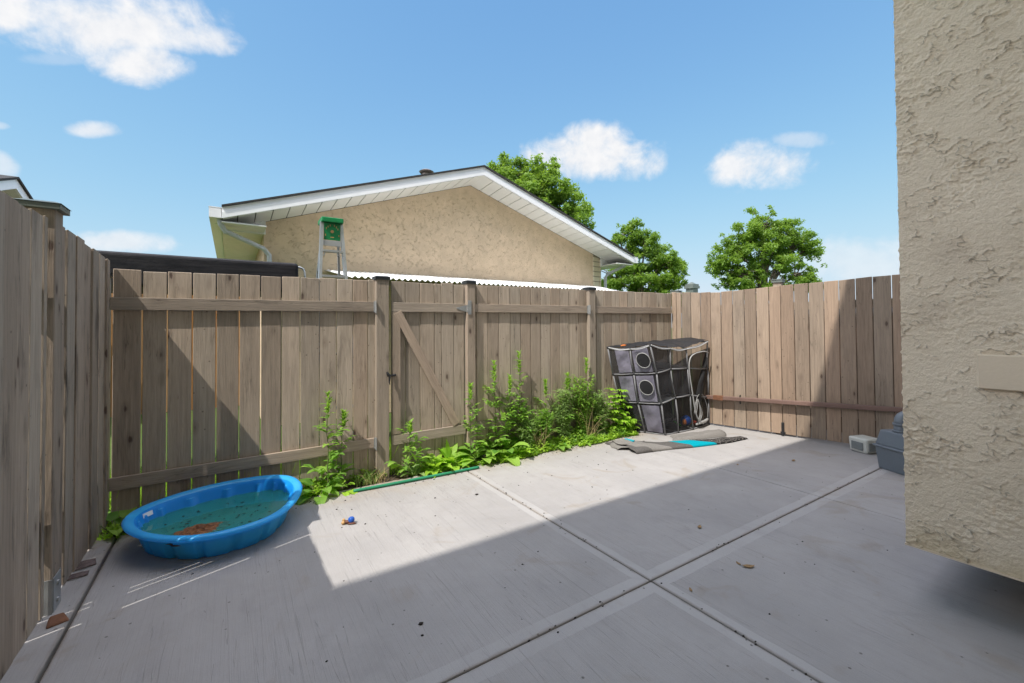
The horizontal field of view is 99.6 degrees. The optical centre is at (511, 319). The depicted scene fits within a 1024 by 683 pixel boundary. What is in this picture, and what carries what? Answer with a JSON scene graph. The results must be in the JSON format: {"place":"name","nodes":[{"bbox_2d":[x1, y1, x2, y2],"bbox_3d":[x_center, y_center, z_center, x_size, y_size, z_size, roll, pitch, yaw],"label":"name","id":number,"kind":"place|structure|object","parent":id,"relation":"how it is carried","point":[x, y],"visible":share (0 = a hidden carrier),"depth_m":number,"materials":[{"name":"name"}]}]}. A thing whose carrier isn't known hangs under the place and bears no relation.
{"place":"outdoors","nodes":[
{"label":"outdoors","id":0,"kind":"place"},
{"bbox_2d":[0,175,32,198],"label":"neighbour house","id":1,"kind":"structure","parent":0,"point":[13,186],"depth_m":7.23,"materials":[{"name":"grey paint"}]},
{"bbox_2d":[0,537,114,682],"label":"path","id":2,"kind":"structure","parent":0,"point":[33,658],"depth_m":1.89,"materials":[{"name":"concrete"}]},
{"bbox_2d":[46,612,68,628],"bbox_3d":[-2.045,1.346,1.941,0.073,0.024,0.074,-1,-1,28],"label":"rusty block","id":3,"kind":"object","parent":2,"relation":"on","point":[55,620],"depth_m":1.94,"materials":[{"name":"metal"}]},
{"bbox_2d":[67,570,88,580],"bbox_3d":[-2.311,1.358,2.295,0.098,0.016,0.058,0,-1,-36],"label":"bark strip","id":4,"kind":"object","parent":2,"relation":"on","point":[78,575],"visible":0.8,"depth_m":2.30,"materials":[{"name":"brown wood"}]},
{"bbox_2d":[75,558,95,570],"bbox_3d":[-2.376,1.361,2.404,0.098,0.016,0.092,1,-1,-44],"label":"bark strip","id":5,"kind":"object","parent":2,"relation":"on","point":[86,563],"visible":0.82,"depth_m":2.40,"materials":[{"name":"brown wood"}]},
{"bbox_2d":[96,528,115,540],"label":"weed","id":6,"kind":"object","parent":2,"relation":"on","point":[100,537],"visible":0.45,"depth_m":2.73,"materials":[{"name":"green plant"}]},
{"bbox_2d":[39,538,116,682],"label":"patio joint bed","id":7,"kind":"object","parent":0,"point":[75,615],"visible":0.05,"depth_m":2.01,"materials":[{"name":"grey concrete"}]},
{"bbox_2d":[40,468,648,682],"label":"patio","id":8,"kind":"structure","parent":0,"point":[296,591],"depth_m":2.14,"materials":[{"name":"concrete"}]},
{"bbox_2d":[121,475,301,558],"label":"paddling pool","id":9,"kind":"structure","parent":8,"relation":"on","point":[277,496],"depth_m":2.86,"materials":[{"name":"blue plastic"}]},
{"bbox_2d":[166,521,229,546],"bbox_3d":[-1.888,1.260,2.604,0.270,0.040,0.350,-1,-1,40],"label":"leaf heap","id":10,"kind":"object","parent":9,"relation":"in","point":[201,528],"visible":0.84,"depth_m":2.60,"materials":[{"name":"brown plant"}]},
{"bbox_2d":[164,502,296,528],"bbox_3d":[-1.813,1.265,2.802,0.636,0.004,0.416,-1,-1,5],"label":"pool debris","id":11,"kind":"object","parent":9,"relation":"on","point":[224,518],"visible":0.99,"depth_m":2.77,"materials":[{"name":"brown plant"}]},
{"bbox_2d":[341,516,355,524],"bbox_3d":[-1.100,1.357,2.928,0.101,0.047,0.046,0,-1,-4],"label":"dog toy","id":12,"kind":"object","parent":8,"relation":"on","point":[350,520],"visible":1,"depth_m":2.92,"materials":[{"name":"blue plastic"}]},
{"bbox_2d":[353,466,478,491],"bbox_3d":[-0.789,1.378,3.757,1.121,0.026,0.034,0,-1,-31],"label":"garden pipe","id":13,"kind":"object","parent":8,"relation":"on","point":[410,480],"visible":1,"depth_m":3.71,"materials":[{"name":"green plastic"}]},
{"bbox_2d":[100,419,679,537],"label":"soil","id":14,"kind":"structure","parent":0,"point":[392,478],"depth_m":3.83,"materials":[{"name":"brown soil"}]},
{"bbox_2d":[101,506,137,536],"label":"weed","id":15,"kind":"object","parent":14,"relation":"on","point":[114,516],"visible":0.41,"depth_m":2.87,"materials":[{"name":"green plant"}]},
{"bbox_2d":[108,269,389,521],"bbox_3d":[-1.962,0.511,3.395,2.005,1.808,0.141,0,-1,-31],"label":"wooden fence","id":16,"kind":"object","parent":14,"relation":"on","point":[362,367],"visible":0.72,"depth_m":3.30,"materials":[{"name":"brown wood"}]},
{"bbox_2d":[294,478,346,504],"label":"weed","id":17,"kind":"object","parent":14,"relation":"on","point":[322,499],"visible":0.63,"depth_m":3.38,"materials":[{"name":"green plant"}]},
{"bbox_2d":[299,390,352,482],"bbox_3d":[-1.486,0.993,3.530,0.445,0.842,0.308,0,-1,-33],"label":"weed","id":18,"kind":"object","parent":14,"relation":"on","point":[325,468],"visible":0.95,"depth_m":3.53,"materials":[{"name":"green plant"}]},
{"bbox_2d":[324,409,355,489],"bbox_3d":[-1.425,1.080,3.592,0.276,0.670,0.300,-1,-1,32],"label":"weed","id":19,"kind":"object","parent":14,"relation":"on","point":[342,424],"visible":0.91,"depth_m":3.60,"materials":[{"name":"green plant"}]},
{"bbox_2d":[322,479,357,495],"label":"weed","id":20,"kind":"object","parent":14,"relation":"on","point":[346,493],"visible":0.62,"depth_m":3.50,"materials":[{"name":"green plant"}]},
{"bbox_2d":[98,423,638,538],"bbox_3d":[-0.633,1.319,4.113,4.936,0.200,0.475,0,-1,-31],"label":"ground cover","id":21,"kind":"object","parent":14,"relation":"on","point":[612,434],"visible":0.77,"depth_m":4.41,"materials":[{"name":"green plant"}]},
{"bbox_2d":[351,468,386,486],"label":"weed","id":22,"kind":"object","parent":14,"relation":"on","point":[369,476],"visible":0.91,"depth_m":3.69,"materials":[{"name":"green plant"}]},
{"bbox_2d":[364,465,390,485],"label":"weed","id":23,"kind":"object","parent":14,"relation":"on","point":[384,472],"visible":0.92,"depth_m":3.73,"materials":[{"name":"plant"}]},
{"bbox_2d":[384,418,431,476],"bbox_3d":[-0.971,1.156,3.901,0.398,0.522,0.431,0,-1,-33],"label":"weed","id":24,"kind":"object","parent":14,"relation":"on","point":[410,429],"visible":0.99,"depth_m":3.89,"materials":[{"name":"green plant"}]},
{"bbox_2d":[400,462,424,476],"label":"weed","id":25,"kind":"object","parent":14,"relation":"on","point":[415,470],"visible":0.97,"depth_m":3.90,"materials":[{"name":"green plant"}]},
{"bbox_2d":[418,453,452,477],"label":"weed","id":26,"kind":"object","parent":14,"relation":"on","point":[429,460],"visible":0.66,"depth_m":3.96,"materials":[{"name":"green plant"}]},
{"bbox_2d":[433,439,471,469],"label":"weed","id":27,"kind":"object","parent":14,"relation":"on","point":[448,452],"visible":0.66,"depth_m":4.15,"materials":[{"name":"green plant"}]},
{"bbox_2d":[456,382,487,457],"bbox_3d":[-0.408,1.005,4.199,0.274,0.824,0.386,0,-1,-33],"label":"weed","id":28,"kind":"object","parent":14,"relation":"on","point":[470,446],"visible":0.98,"depth_m":4.24,"materials":[{"name":"green plant"}]},
{"bbox_2d":[453,441,509,466],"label":"weed","id":29,"kind":"object","parent":14,"relation":"on","point":[488,459],"visible":0.48,"depth_m":4.23,"materials":[{"name":"green plant"}]},
{"bbox_2d":[482,360,514,449],"bbox_3d":[-0.150,0.914,4.403,0.335,1.012,0.344,0,-1,-33],"label":"weed","id":30,"kind":"object","parent":14,"relation":"on","point":[495,403],"visible":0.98,"depth_m":4.39,"materials":[{"name":"green plant"}]},
{"bbox_2d":[475,438,529,465],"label":"weed","id":31,"kind":"object","parent":14,"relation":"on","point":[515,460],"visible":0.57,"depth_m":4.28,"materials":[{"name":"green plant"}]},
{"bbox_2d":[498,374,519,447],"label":"weed","id":32,"kind":"object","parent":14,"relation":"on","point":[508,428],"visible":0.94,"depth_m":4.52,"materials":[{"name":"green plant"}]},
{"bbox_2d":[496,440,532,457],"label":"weed","id":33,"kind":"object","parent":14,"relation":"on","point":[528,450],"visible":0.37,"depth_m":4.39,"materials":[{"name":"green plant"}]},
{"bbox_2d":[507,350,537,441],"bbox_3d":[0.088,0.870,4.603,0.360,1.104,0.374,0,-1,-33],"label":"weed","id":34,"kind":"object","parent":14,"relation":"on","point":[522,416],"visible":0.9,"depth_m":4.60,"materials":[{"name":"green plant"}]},
{"bbox_2d":[517,420,535,449],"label":"weed","id":35,"kind":"object","parent":14,"relation":"on","point":[527,437],"visible":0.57,"depth_m":4.53,"materials":[{"name":"green plant"}]},
{"bbox_2d":[504,394,566,447],"bbox_3d":[0.162,1.056,4.704,0.866,0.734,0.767,0,-1,-33],"label":"weed","id":36,"kind":"object","parent":14,"relation":"on","point":[535,423],"visible":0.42,"depth_m":4.59,"materials":[{"name":"green plant"}]},
{"bbox_2d":[515,420,557,451],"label":"weed","id":37,"kind":"object","parent":14,"relation":"on","point":[536,439],"visible":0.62,"depth_m":4.57,"materials":[{"name":"plant"}]},
{"bbox_2d":[530,408,555,449],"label":"weed","id":38,"kind":"object","parent":14,"relation":"on","point":[545,419],"visible":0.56,"depth_m":4.68,"materials":[{"name":"green plant"}]},
{"bbox_2d":[534,379,561,437],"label":"weed","id":39,"kind":"object","parent":14,"relation":"on","point":[545,391],"visible":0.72,"depth_m":4.78,"materials":[{"name":"green plant"}]},
{"bbox_2d":[548,440,572,450],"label":"weed","id":40,"kind":"object","parent":14,"relation":"on","point":[566,446],"visible":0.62,"depth_m":4.62,"materials":[{"name":"green plant"}]},
{"bbox_2d":[551,387,576,440],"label":"weed","id":41,"kind":"object","parent":14,"relation":"on","point":[563,424],"visible":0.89,"depth_m":4.85,"materials":[{"name":"green plant"}]},
{"bbox_2d":[462,280,671,453],"bbox_3d":[0.895,0.517,5.221,3.269,1.818,0.139,0,-1,-33],"label":"wooden fence","id":42,"kind":"object","parent":14,"relation":"on","point":[554,335],"visible":0.52,"depth_m":4.88,"materials":[{"name":"brown wood"}]},
{"bbox_2d":[386,281,470,467],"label":"fence gate","id":43,"kind":"structure","parent":42,"relation":"attached to","point":[426,376],"depth_m":4.11,"materials":[{"name":"brown wood"}]},
{"bbox_2d":[563,372,579,442],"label":"weed","id":44,"kind":"object","parent":14,"relation":"on","point":[567,379],"visible":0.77,"depth_m":4.95,"materials":[{"name":"green plant"}]},
{"bbox_2d":[568,374,596,436],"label":"weed","id":45,"kind":"object","parent":14,"relation":"on","point":[583,408],"visible":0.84,"depth_m":5.00,"materials":[{"name":"green plant"}]},
{"bbox_2d":[575,430,595,445],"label":"weed","id":46,"kind":"object","parent":14,"relation":"on","point":[588,443],"visible":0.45,"depth_m":4.88,"materials":[{"name":"green plant"}]},
{"bbox_2d":[575,357,599,432],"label":"weed","id":47,"kind":"object","parent":14,"relation":"on","point":[586,363],"visible":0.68,"depth_m":5.09,"materials":[{"name":"green plant"}]},
{"bbox_2d":[573,409,606,439],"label":"weed","id":48,"kind":"object","parent":14,"relation":"on","point":[588,427],"visible":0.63,"depth_m":4.95,"materials":[{"name":"plant"}]},
{"bbox_2d":[590,390,610,436],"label":"weed","id":49,"kind":"object","parent":14,"relation":"on","point":[599,410],"visible":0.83,"depth_m":5.12,"materials":[{"name":"green plant"}]},
{"bbox_2d":[604,385,631,430],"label":"weed","id":50,"kind":"object","parent":14,"relation":"on","point":[617,406],"visible":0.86,"depth_m":5.25,"materials":[{"name":"green plant"}]},
{"bbox_2d":[612,412,638,432],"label":"weed","id":51,"kind":"object","parent":14,"relation":"on","point":[626,423],"visible":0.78,"depth_m":5.26,"materials":[{"name":"green plant"}]},
{"bbox_2d":[109,335,711,504],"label":"ground","id":52,"kind":"structure","parent":0,"point":[215,433],"depth_m":5.73,"materials":[{"name":"green plant"}]},
{"bbox_2d":[0,190,109,680],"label":"wooden fence","id":53,"kind":"object","parent":52,"relation":"on","point":[54,344],"visible":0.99,"depth_m":2.00,"materials":[{"name":"brown wood"}]},
{"bbox_2d":[110,293,239,416],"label":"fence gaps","id":54,"kind":"object","parent":52,"relation":"on","point":[167,359],"visible":0.03,"depth_m":7.22,"materials":[{"name":"brown wood"}]},
{"bbox_2d":[97,250,305,297],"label":"roof","id":55,"kind":"structure","parent":52,"relation":"on","point":[143,262],"depth_m":3.61,"materials":[{"name":"black metal"}]},
{"bbox_2d":[108,431,485,526],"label":"grass","id":56,"kind":"structure","parent":52,"relation":"on","point":[390,458],"depth_m":3.82,"materials":[{"name":"green plant"}]},
{"bbox_2d":[316,216,347,436],"bbox_3d":[-2.022,0.201,4.830,0.549,2.551,1.220,0,-1,-33],"label":"step ladder","id":57,"kind":"object","parent":52,"relation":"on","point":[331,228],"visible":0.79,"depth_m":4.60,"materials":[{"name":"grey metal"}]},
{"bbox_2d":[325,269,616,290],"bbox_3d":[0.000,0.367,7.321,5.620,2.266,1.690,0,-1,-33],"label":"lean to","id":58,"kind":"object","parent":52,"relation":"on","point":[402,277],"visible":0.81,"depth_m":6.56,"materials":[{"name":"white metal"}]},
{"bbox_2d":[486,151,595,229],"bbox_3d":[0.666,-2.917,19.898,6.534,9.474,3.432,-1,-1,5],"label":"tree","id":59,"kind":"object","parent":52,"relation":"on","point":[540,181],"visible":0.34,"depth_m":19.31,"materials":[{"name":"green plant"}]},
{"bbox_2d":[601,217,690,306],"bbox_3d":[5.942,-1.534,20.018,4.713,6.435,2.502,0,-1,1],"label":"tree","id":60,"kind":"object","parent":52,"relation":"on","point":[633,278],"visible":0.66,"depth_m":19.54,"materials":[{"name":"green plant"}]},
{"bbox_2d":[684,282,699,346],"bbox_3d":[5.824,0.158,13.979,0.340,2.730,0.340,0,-1,-33],"label":"flue post","id":61,"kind":"object","parent":52,"relation":"on","point":[691,287],"visible":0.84,"depth_m":13.90,"materials":[{"name":"grey metal"}]},
{"bbox_2d":[703,205,827,292],"bbox_3d":[12.909,-2.111,21.967,6.090,7.553,2.935,-1,-1,13],"label":"tree","id":62,"kind":"object","parent":52,"relation":"on","point":[759,233],"visible":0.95,"depth_m":21.65,"materials":[{"name":"green plant"}]},
{"bbox_2d":[721,310,894,434],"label":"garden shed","id":63,"kind":"structure","parent":52,"relation":"on","point":[825,368],"depth_m":5.48,"materials":[{"name":"brown wood"}]},
{"bbox_2d":[893,0,1023,581],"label":"stucco house","id":64,"kind":"structure","parent":52,"relation":"on","point":[959,81],"depth_m":1.95,"materials":[{"name":"beige paint"}]},
{"bbox_2d":[209,165,637,424],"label":"garage","id":65,"kind":"structure","parent":0,"point":[484,222],"depth_m":7.41,"materials":[{"name":"beige paint"}]},
{"bbox_2d":[0,0,899,317],"label":"sky","id":66,"kind":"structure","parent":0,"point":[138,118],"materials":[{"name":"blue"}]},
{"bbox_2d":[447,582,817,682],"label":"patio","id":67,"kind":"structure","parent":0,"point":[650,632],"depth_m":1.75,"materials":[{"name":"concrete"}]},
{"bbox_2d":[462,439,819,582],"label":"patio","id":68,"kind":"structure","parent":0,"point":[642,520],"depth_m":3.29,"materials":[{"name":"concrete"}]},
{"bbox_2d":[192,436,887,679],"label":"soil crumbs","id":69,"kind":"object","parent":68,"relation":"on","point":[420,623],"visible":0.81,"depth_m":2.66,"materials":[{"name":"brown soil"}]},
{"bbox_2d":[616,416,880,497],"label":"patio","id":70,"kind":"structure","parent":0,"point":[812,467],"depth_m":4.30,"materials":[{"name":"concrete"}]},
{"bbox_2d":[606,337,709,435],"bbox_3d":[1.907,0.823,5.507,1.517,1.168,0.524,0,-1,-33],"label":"pet tent","id":71,"kind":"object","parent":70,"relation":"on","point":[652,377],"visible":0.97,"depth_m":5.26,"materials":[{"name":"black fabric"}]},
{"bbox_2d":[680,415,693,425],"bbox_3d":[2.274,1.318,5.658,0.184,0.132,0.136,0,-1,-33],"label":"toy ball","id":72,"kind":"object","parent":71,"relation":"on","point":[685,420],"visible":0.94,"depth_m":5.61,"materials":[{"name":"blue plastic"}]},
{"bbox_2d":[605,429,747,453],"bbox_3d":[1.895,1.365,4.921,1.670,0.064,0.492,0,-1,-19],"label":"rug","id":73,"kind":"object","parent":70,"relation":"on","point":[683,440],"visible":1,"depth_m":4.79,"materials":[{"name":"grey fabric"}]},
{"bbox_2d":[670,274,902,443],"bbox_3d":[3.773,0.438,4.699,4.245,1.884,0.256,-1,-1,45],"label":"wooden fence","id":74,"kind":"object","parent":70,"relation":"on","point":[778,306],"visible":0.62,"depth_m":5.06,"materials":[{"name":"beige wood"}]},
{"bbox_2d":[849,435,876,453],"bbox_3d":[3.664,1.297,4.496,0.204,0.150,0.204,0,-1,-13],"label":"plastic box","id":75,"kind":"object","parent":70,"relation":"on","point":[861,443],"visible":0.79,"depth_m":4.44,"materials":[{"name":"white plastic"}]},
{"bbox_2d":[851,440,862,450],"bbox_3d":[3.568,1.303,4.477,0.008,0.080,0.120,0,-1,-13],"label":"window","id":76,"kind":"structure","parent":75,"relation":"in","point":[854,444],"depth_m":4.47,"materials":[{"name":"plastic"}]},
{"bbox_2d":[869,444,875,451],"bbox_3d":[3.689,1.300,4.401,0.140,0.080,0.008,0,-1,-13],"label":"window","id":77,"kind":"structure","parent":75,"relation":"in","point":[872,448],"depth_m":4.39,"materials":[{"name":"plastic"}]},
{"bbox_2d":[652,498,1023,682],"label":"patio","id":78,"kind":"structure","parent":0,"point":[857,602],"depth_m":2.07,"materials":[{"name":"concrete"}]},
{"bbox_2d":[823,468,905,520],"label":"patio","id":79,"kind":"structure","parent":0,"point":[882,491],"depth_m":3.36,"materials":[{"name":"concrete"}]},
{"bbox_2d":[872,411,904,475],"bbox_3d":[3.570,1.089,3.890,0.408,0.546,0.333,0,-1,-7],"label":"storage tub","id":80,"kind":"object","parent":79,"relation":"on","point":[889,444],"visible":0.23,"depth_m":3.87,"materials":[{"name":"grey plastic"}]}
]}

